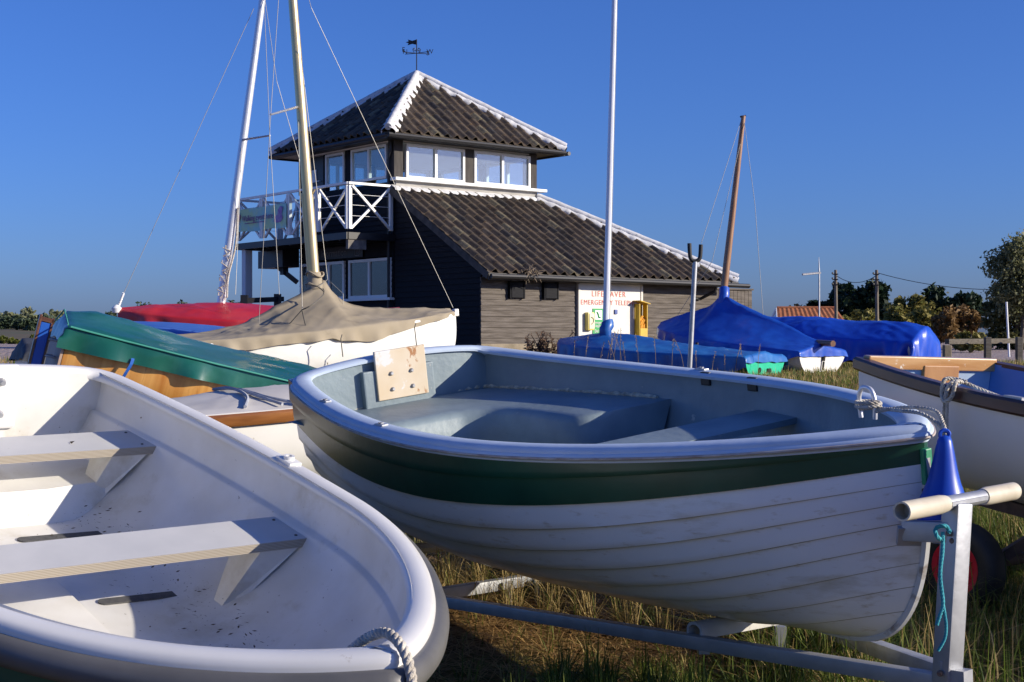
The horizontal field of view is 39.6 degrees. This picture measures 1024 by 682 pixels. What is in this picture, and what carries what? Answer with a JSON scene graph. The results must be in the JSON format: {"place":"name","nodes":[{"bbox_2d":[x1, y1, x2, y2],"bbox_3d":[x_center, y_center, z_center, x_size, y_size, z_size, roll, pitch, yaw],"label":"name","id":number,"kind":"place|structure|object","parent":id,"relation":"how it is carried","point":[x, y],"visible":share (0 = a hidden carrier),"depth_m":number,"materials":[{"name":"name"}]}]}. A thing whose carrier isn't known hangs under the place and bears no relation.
{"place":"outdoors","nodes":[
{"label":"outdoors","id":0,"kind":"place"},
{"bbox_2d":[0,344,16,363],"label":"shingle beach","id":1,"kind":"structure","parent":0,"point":[6,349],"depth_m":32.45,"materials":[{"name":"grey gravel"}]},
{"bbox_2d":[0,335,14,343],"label":"gorse bush","id":2,"kind":"object","parent":1,"relation":"on","point":[3,339],"visible":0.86,"depth_m":89.68,"materials":[{"name":"green plant"}]},
{"bbox_2d":[6,339,20,343],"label":"gorse bush","id":3,"kind":"object","parent":1,"relation":"on","point":[15,341],"visible":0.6,"depth_m":85.66,"materials":[{"name":"green plant"}]},
{"bbox_2d":[240,294,283,305],"bbox_3d":[-5.975,-0.442,34.204,0.187,1.436,2.642,0,0,11],"label":"rail fence","id":4,"kind":"object","parent":1,"relation":"on","point":[276,299],"visible":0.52,"depth_m":34.02,"materials":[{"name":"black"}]},
{"bbox_2d":[0,329,34,339],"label":"hill","id":5,"kind":"structure","parent":0,"point":[18,334],"depth_m":187.09,"materials":[{"name":"grey"}]},
{"bbox_2d":[0,311,21,326],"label":"broadleaf tree","id":6,"kind":"object","parent":5,"relation":"on","point":[8,313],"visible":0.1,"depth_m":235.11,"materials":[{"name":"green plant"}]},
{"bbox_2d":[0,315,22,328],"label":"pine tree","id":7,"kind":"object","parent":5,"relation":"on","point":[6,321],"visible":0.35,"depth_m":223.90,"materials":[{"name":"green plant"}]},
{"bbox_2d":[12,317,37,330],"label":"pine tree","id":8,"kind":"object","parent":5,"relation":"on","point":[27,324],"visible":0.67,"depth_m":213.96,"materials":[{"name":"green plant"}]},
{"bbox_2d":[20,306,47,319],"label":"broadleaf tree","id":9,"kind":"object","parent":5,"relation":"on","point":[26,312],"visible":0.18,"depth_m":230.13,"materials":[{"name":"green plant"}]},
{"bbox_2d":[37,313,57,324],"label":"pine tree","id":10,"kind":"object","parent":5,"relation":"on","point":[48,316],"visible":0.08,"depth_m":227.96,"materials":[{"name":"green plant"}]},
{"bbox_2d":[49,309,63,318],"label":"broadleaf tree","id":11,"kind":"object","parent":5,"relation":"on","point":[52,312],"visible":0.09,"depth_m":239.64,"materials":[{"name":"green plant"}]},
{"bbox_2d":[105,311,116,316],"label":"pine tree","id":12,"kind":"object","parent":5,"relation":"on","point":[111,313],"visible":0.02,"depth_m":199.78,"materials":[{"name":"green plant"}]},
{"bbox_2d":[135,301,150,305],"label":"pine tree","id":13,"kind":"object","parent":5,"relation":"on","point":[137,302],"visible":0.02,"depth_m":260.04,"materials":[{"name":"green plant"}]},
{"bbox_2d":[235,70,749,352],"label":"lookout building","id":14,"kind":"structure","parent":0,"point":[485,241],"depth_m":34.68,"materials":[{"name":"wood"}]},
{"bbox_2d":[238,203,285,231],"bbox_3d":[-6.407,-3.116,36.266,0.075,0.605,2.580,0,0,-39],"label":"banner","id":15,"kind":"object","parent":14,"relation":"attached to","point":[249,218],"visible":0.94,"depth_m":36.22,"materials":[{"name":"fabric"}]},
{"bbox_2d":[310,156,324,194],"bbox_3d":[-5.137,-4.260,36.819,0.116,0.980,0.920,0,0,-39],"label":"door","id":16,"kind":"structure","parent":14,"relation":"in","point":[318,161],"depth_m":36.67,"materials":[{"name":"black wood"}]},
{"bbox_2d":[300,261,345,298],"bbox_3d":[-4.859,-1.529,36.488,0.090,0.960,2.150,0,0,-39],"label":"window","id":17,"kind":"structure","parent":14,"relation":"in","point":[329,264],"depth_m":36.16,"materials":[{"name":"white wood"}]},
{"bbox_2d":[325,152,344,187],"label":"window","id":18,"kind":"structure","parent":14,"relation":"in","point":[339,153],"depth_m":36.12,"materials":[{"name":"white wood"}]},
{"bbox_2d":[330,163,366,189],"bbox_3d":[-4.680,-4.338,38.149,1.830,0.830,0.090,0,0,-39],"label":"window","id":19,"kind":"structure","parent":14,"relation":"in","point":[331,164],"depth_m":38.13,"materials":[{"name":"white wood"}]},
{"bbox_2d":[350,144,387,181],"bbox_3d":[-3.487,-4.330,34.792,0.090,0.830,1.580,0,0,-39],"label":"window","id":20,"kind":"structure","parent":14,"relation":"in","point":[369,149],"depth_m":34.77,"materials":[{"name":"white wood"}]},
{"bbox_2d":[348,257,391,298],"bbox_3d":[-3.471,-1.525,34.774,0.090,0.960,1.840,0,0,-39],"label":"window","id":21,"kind":"structure","parent":14,"relation":"in","point":[350,262],"depth_m":34.75,"materials":[{"name":"white wood"}]},
{"bbox_2d":[375,167,428,183],"bbox_3d":[-3.071,-4.342,39.454,1.830,0.830,0.090,0,0,-39],"label":"window","id":22,"kind":"structure","parent":14,"relation":"in","point":[376,168],"depth_m":39.64,"materials":[{"name":"white wood"}]},
{"bbox_2d":[402,39,432,69],"bbox_3d":[-2.458,-7.381,37.029,0.793,0.980,0.317,0,0,2],"label":"weather vane","id":23,"kind":"object","parent":14,"relation":"on","point":[409,42],"visible":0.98,"depth_m":37.07,"materials":[{"name":"black metal"}]},
{"bbox_2d":[405,143,464,182],"bbox_3d":[-1.872,-4.330,34.724,1.760,0.830,0.090,0,0,-39],"label":"window","id":24,"kind":"structure","parent":14,"relation":"in","point":[435,148],"depth_m":34.69,"materials":[{"name":"white wood"}]},
{"bbox_2d":[440,166,477,179],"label":"window","id":25,"kind":"structure","parent":14,"relation":"in","point":[442,173],"depth_m":39.58,"materials":[{"name":"white"}]},
{"bbox_2d":[474,151,530,187],"bbox_3d":[-0.252,-4.333,36.036,1.810,0.830,0.090,0,0,-39],"label":"window","id":26,"kind":"structure","parent":14,"relation":"in","point":[502,155],"depth_m":36.01,"materials":[{"name":"white wood"}]},
{"bbox_2d":[485,159,522,183],"bbox_3d":[-0.116,-4.337,37.669,0.090,0.830,1.830,0,0,-39],"label":"window","id":27,"kind":"structure","parent":14,"relation":"in","point":[507,163],"depth_m":37.67,"materials":[{"name":"white wood"}]},
{"bbox_2d":[521,264,544,282],"bbox_3d":[0.458,-1.488,31.670,0.558,0.447,0.363,0,0,-33],"label":"lichen","id":28,"kind":"object","parent":14,"relation":"on","point":[528,271],"visible":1,"depth_m":31.64},
{"bbox_2d":[576,283,642,335],"bbox_3d":[2.354,-0.648,33.754,2.138,1.490,0.080,0,0,-39],"label":"emergency board","id":29,"kind":"object","parent":14,"relation":"attached to","point":[589,297],"visible":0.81,"depth_m":33.77,"materials":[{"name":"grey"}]},
{"bbox_2d":[585,312,594,329],"bbox_3d":[1.823,-0.461,33.203,0.200,0.420,0.149,0,0,-39],"label":"telephone box","id":30,"kind":"object","parent":29,"relation":"attached to","point":[589,320],"visible":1,"depth_m":33.15,"materials":[{"name":"yellow"}]},
{"bbox_2d":[589,313,594,328],"bbox_3d":[1.863,-0.461,33.170,0.160,0.360,0.016,0,0,-39],"label":"door panel","id":31,"kind":"structure","parent":30,"relation":"in","point":[591,326],"depth_m":33.15,"materials":[{"name":"beige"}]},
{"bbox_2d":[592,309,602,333],"bbox_3d":[2.039,-0.352,33.446,0.360,0.820,0.040,0,0,-39],"label":"green sign","id":32,"kind":"object","parent":29,"relation":"attached to","point":[598,313],"visible":0.42,"depth_m":33.43,"materials":[{"name":"green plastic"}]},
{"bbox_2d":[633,300,650,336],"bbox_3d":[3.118,-0.473,34.186,0.334,1.001,0.270,0,0,-39],"label":"lifebuoy box","id":33,"kind":"object","parent":29,"relation":"attached to","point":[640,326],"visible":0.99,"depth_m":34.16,"materials":[{"name":"yellow plastic"}]},
{"bbox_2d":[0,0,1023,336],"label":"sky","id":34,"kind":"structure","parent":0,"point":[884,136],"materials":[{"name":"blue"}]},
{"bbox_2d":[405,508,1023,681],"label":"grass","id":35,"kind":"structure","parent":0,"point":[1012,604],"depth_m":5.79,"materials":[{"name":"plant"}]},
{"bbox_2d":[410,371,1023,681],"bbox_3d":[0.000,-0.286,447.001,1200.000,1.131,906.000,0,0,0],"label":"ground","id":36,"kind":"structure","parent":0,"point":[499,643],"depth_m":5.75,"materials":[{"name":"green plant"}]},
{"bbox_2d":[0,353,14,363],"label":"grass","id":37,"kind":"structure","parent":36,"relation":"on","point":[5,361],"depth_m":21.48,"materials":[{"name":"plant"}]},
{"bbox_2d":[134,321,223,333],"bbox_3d":[-3.942,0.062,17.598,2.291,0.554,1.297,5,0,0],"label":"dinghy","id":38,"kind":"object","parent":36,"relation":"on","point":[179,328],"visible":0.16,"depth_m":17.31,"materials":[{"name":"blue plastic"}]},
{"bbox_2d":[171,385,319,474],"bbox_3d":[-1.723,0.648,9.750,3.584,0.707,1.404,-4,2,-33],"label":"dinghy","id":39,"kind":"object","parent":36,"relation":"on","point":[264,415],"visible":0.23,"depth_m":9.15,"materials":[{"name":"paint"}]},
{"bbox_2d":[111,0,399,326],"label":"sailing boat","id":40,"kind":"object","parent":36,"relation":"on","point":[221,311],"visible":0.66,"depth_m":19.49,"materials":[{"name":"red"}]},
{"bbox_2d":[178,0,458,367],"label":"sailing boat","id":41,"kind":"object","parent":36,"relation":"on","point":[318,322],"visible":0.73,"depth_m":16.23,"materials":[{"name":"beige fabric"}]},
{"bbox_2d":[524,330,573,353],"bbox_3d":[0.755,0.114,29.633,1.089,0.732,0.632,0,0,0],"label":"dry weed","id":42,"kind":"object","parent":36,"relation":"on","point":[541,343],"visible":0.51,"depth_m":29.55,"materials":[{"name":"brown plant"}]},
{"bbox_2d":[574,330,655,362],"bbox_3d":[1.771,0.178,24.513,1.433,0.821,0.472,0,0,0],"label":"grass tuft","id":43,"kind":"object","parent":36,"relation":"on","point":[618,344],"visible":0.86,"depth_m":24.49,"materials":[{"name":"plant"}]},
{"bbox_2d":[442,626,864,681],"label":"front grass","id":44,"kind":"structure","parent":36,"relation":"on","point":[552,675],"depth_m":4.96,"materials":[{"name":"plant"}]},
{"bbox_2d":[557,0,787,374],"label":"dinghy","id":45,"kind":"object","parent":36,"relation":"on","point":[748,361],"visible":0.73,"depth_m":26.68,"materials":[{"name":"blue fabric"}]},
{"bbox_2d":[418,540,935,658],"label":"straw grass","id":46,"kind":"structure","parent":36,"relation":"on","point":[586,599],"depth_m":6.36,"materials":[{"name":"plant"}]},
{"bbox_2d":[687,243,702,367],"bbox_3d":[1.211,0.252,9.601,0.156,1.824,0.032,0,0,0],"label":"mast crutch","id":47,"kind":"object","parent":36,"relation":"on","point":[692,304],"visible":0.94,"depth_m":9.59,"materials":[{"name":"silver metal"}]},
{"bbox_2d":[672,339,760,370],"bbox_3d":[3.610,0.288,24.958,1.603,0.663,0.248,0,0,-4],"label":"grass tuft","id":48,"kind":"object","parent":36,"relation":"on","point":[714,355],"visible":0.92,"depth_m":25.00,"materials":[{"name":"plant"}]},
{"bbox_2d":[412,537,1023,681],"bbox_3d":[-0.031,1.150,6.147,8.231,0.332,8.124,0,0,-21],"label":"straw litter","id":49,"kind":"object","parent":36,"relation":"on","point":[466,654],"visible":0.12,"depth_m":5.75,"materials":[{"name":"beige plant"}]},
{"bbox_2d":[415,482,1021,681],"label":"boat trailer","id":50,"kind":"object","parent":36,"relation":"on","point":[944,663],"visible":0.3,"depth_m":4.37,"materials":[{"name":"metal"}]},
{"bbox_2d":[288,344,935,640],"bbox_3d":[0.345,0.503,5.806,1.676,0.855,3.645,-9,7,-31],"label":"rowing boat","id":51,"kind":"object","parent":50,"relation":"on","point":[751,498],"visible":0.92,"depth_m":4.94,"materials":[{"name":"paint"}]},
{"bbox_2d":[854,399,947,434],"bbox_3d":[1.208,0.325,4.383,0.084,0.280,0.372,0,0,-36],"label":"painter rope","id":52,"kind":"object","parent":51,"relation":"attached to","point":[865,404],"visible":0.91,"depth_m":4.39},
{"bbox_2d":[917,428,963,543],"bbox_3d":[1.282,0.429,4.229,0.156,0.342,0.155,0,0,0],"label":"fender","id":53,"kind":"object","parent":50,"relation":"hanging from","point":[943,478],"visible":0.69,"depth_m":4.19,"materials":[{"name":"blue plastic"}]},
{"bbox_2d":[933,524,951,651],"bbox_3d":[1.217,0.697,4.022,0.052,0.363,0.030,0,0,0],"label":"teal cord","id":54,"kind":"object","parent":50,"relation":"hanging from","point":[942,610],"visible":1,"depth_m":4.02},
{"bbox_2d":[717,288,753,308],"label":"board fence","id":55,"kind":"object","parent":36,"relation":"on","point":[742,296],"visible":0.27,"depth_m":40.22,"materials":[{"name":"grey wood"}]},
{"bbox_2d":[656,115,847,372],"bbox_3d":[4.749,-2.006,28.233,4.362,5.025,2.140,10,7,44],"label":"dinghy","id":56,"kind":"object","parent":36,"relation":"on","point":[724,320],"visible":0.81,"depth_m":28.05,"materials":[{"name":"blue fabric"}]},
{"bbox_2d":[771,306,843,319],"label":"cottage","id":57,"kind":"structure","parent":36,"relation":"on","point":[807,311],"depth_m":99.56,"materials":[{"name":"orange tile"}]},
{"bbox_2d":[806,299,827,305],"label":"evergreen tree","id":58,"kind":"object","parent":36,"relation":"on","point":[812,303],"visible":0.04,"depth_m":120.25,"materials":[{"name":"green plant"}]},
{"bbox_2d":[614,487,1023,681],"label":"tall grass","id":59,"kind":"structure","parent":36,"relation":"on","point":[817,644],"depth_m":5.46,"materials":[{"name":"plant"}]},
{"bbox_2d":[832,270,837,318],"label":"utility pole","id":60,"kind":"object","parent":36,"relation":"on","point":[835,279],"visible":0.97,"depth_m":81.91,"materials":[{"name":"brown wood"}]},
{"bbox_2d":[822,281,866,319],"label":"evergreen tree","id":61,"kind":"object","parent":36,"relation":"on","point":[848,301],"visible":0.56,"depth_m":116.70,"materials":[{"name":"green plant"}]},
{"bbox_2d":[769,316,940,362],"bbox_3d":[6.853,0.021,30.691,4.640,1.082,2.065,5,3,41],"label":"sailing boat","id":62,"kind":"object","parent":36,"relation":"on","point":[853,339],"visible":0.53,"depth_m":29.42,"materials":[{"name":"blue fabric"}]},
{"bbox_2d":[842,308,880,320],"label":"bush","id":63,"kind":"object","parent":36,"relation":"on","point":[866,315],"visible":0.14,"depth_m":99.83,"materials":[{"name":"green plant"}]},
{"bbox_2d":[854,279,891,320],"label":"evergreen tree","id":64,"kind":"object","parent":36,"relation":"on","point":[868,292],"visible":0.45,"depth_m":115.45,"materials":[{"name":"green plant"}]},
{"bbox_2d":[872,270,878,320],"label":"utility pole","id":65,"kind":"object","parent":36,"relation":"on","point":[876,279],"visible":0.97,"depth_m":79.91,"materials":[{"name":"brown wood"}]},
{"bbox_2d":[879,273,988,289],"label":"power line","id":66,"kind":"object","parent":65,"relation":"attached to","point":[935,285],"visible":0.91,"depth_m":78.99,"materials":[{"name":"black"}]},
{"bbox_2d":[881,293,941,326],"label":"bush","id":67,"kind":"object","parent":36,"relation":"on","point":[916,309],"visible":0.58,"depth_m":87.50,"materials":[{"name":"green plant"}]},
{"bbox_2d":[920,282,948,312],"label":"evergreen tree","id":68,"kind":"object","parent":36,"relation":"on","point":[933,292],"visible":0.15,"depth_m":118.93,"materials":[{"name":"green plant"}]},
{"bbox_2d":[942,345,951,356],"bbox_3d":[11.073,0.366,36.201,0.190,0.533,0.190,0,0,0],"label":"short post","id":69,"kind":"object","parent":36,"relation":"on","point":[946,350],"visible":0.56,"depth_m":36.11,"materials":[{"name":"grey wood"}]},
{"bbox_2d":[929,303,984,345],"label":"bush","id":70,"kind":"object","parent":36,"relation":"on","point":[949,322],"visible":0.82,"depth_m":83.17,"materials":[{"name":"brown plant"}]},
{"bbox_2d":[938,289,986,325],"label":"evergreen tree","id":71,"kind":"object","parent":36,"relation":"on","point":[973,300],"visible":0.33,"depth_m":117.15,"materials":[{"name":"green plant"}]},
{"bbox_2d":[952,329,986,352],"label":"bush","id":72,"kind":"object","parent":36,"relation":"on","point":[970,348],"visible":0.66,"depth_m":69.82,"materials":[{"name":"green plant"}]},
{"bbox_2d":[925,501,1023,609],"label":"launching trolley","id":73,"kind":"object","parent":36,"relation":"on","point":[986,551],"visible":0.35,"depth_m":6.48,"materials":[{"name":"black rubber"}]},
{"bbox_2d":[852,355,1023,503],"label":"rowing boat","id":74,"kind":"object","parent":73,"relation":"on","point":[986,429],"visible":0.69,"depth_m":7.04,"materials":[{"name":"white wood"}]},
{"bbox_2d":[940,376,998,434],"bbox_3d":[2.232,0.425,6.877,0.310,0.504,0.130,0,0,0],"label":"mooring rope","id":75,"kind":"object","parent":74,"relation":"hanging from","point":[944,398],"visible":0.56,"depth_m":6.87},
{"bbox_2d":[945,337,1023,364],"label":"rail fence","id":76,"kind":"object","parent":36,"relation":"on","point":[987,342],"visible":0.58,"depth_m":36.89,"materials":[{"name":"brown wood"}]},
{"bbox_2d":[977,285,1023,349],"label":"bush","id":77,"kind":"object","parent":36,"relation":"on","point":[997,325],"visible":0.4,"depth_m":77.85,"materials":[{"name":"green plant"}]},
{"bbox_2d":[978,228,1023,344],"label":"willow tree","id":78,"kind":"object","parent":36,"relation":"on","point":[1006,271],"visible":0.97,"depth_m":75.47,"materials":[{"name":"green plant"}]},
{"bbox_2d":[710,362,972,491],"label":"grass","id":79,"kind":"structure","parent":0,"point":[845,368],"depth_m":24.50,"materials":[{"name":"plant"}]},
{"bbox_2d":[844,357,1023,365],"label":"ground","id":80,"kind":"structure","parent":0,"point":[1015,362],"depth_m":34.25,"materials":[{"name":"plant"}]},
{"bbox_2d":[940,342,1023,361],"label":"shingle car park","id":81,"kind":"structure","parent":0,"point":[1000,354],"depth_m":66.35,"materials":[{"name":"grey gravel"}]},
{"bbox_2d":[802,264,820,316],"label":"signal mast","id":82,"kind":"object","parent":81,"relation":"on","point":[818,273],"visible":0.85,"depth_m":69.96,"materials":[{"name":"white metal"}]},
{"bbox_2d":[1005,302,1009,356],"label":"white pole","id":83,"kind":"object","parent":81,"relation":"on","point":[1007,322],"visible":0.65,"depth_m":59.96,"materials":[{"name":"white metal"}]},
{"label":"launching trolley","id":84,"kind":"object","parent":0,"visible":0},
{"bbox_2d":[0,364,449,681],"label":"rowing boat","id":85,"kind":"object","parent":84,"relation":"on","point":[311,574],"visible":0.96,"depth_m":4.70,"materials":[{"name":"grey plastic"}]},
{"bbox_2d":[51,441,267,647],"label":"leaf litter","id":86,"kind":"object","parent":85,"relation":"in","point":[71,442],"visible":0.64,"depth_m":4.74,"materials":[{"name":"brown plant"}]},
{"bbox_2d":[347,627,416,681],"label":"bow rope","id":87,"kind":"object","parent":85,"relation":"hanging from","point":[395,639],"visible":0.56,"depth_m":3.24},
{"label":"launching trolley","id":88,"kind":"object","parent":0,"visible":0},
{"bbox_2d":[9,338,244,363],"bbox_3d":[-3.850,0.301,14.477,2.322,0.572,1.304,3,-1,-26],"label":"dinghy","id":89,"kind":"object","parent":88,"relation":"on","point":[20,353],"visible":0.05,"depth_m":13.84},
{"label":"launching trolley","id":90,"kind":"object","parent":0,"visible":0},
{"bbox_2d":[27,309,315,397],"bbox_3d":[-1.780,0.473,11.137,3.910,0.707,1.510,14,-3,-22],"label":"dinghy","id":91,"kind":"object","parent":90,"relation":"on","point":[168,364],"visible":0.42,"depth_m":10.19,"materials":[{"name":"teal plastic"}]}
]}

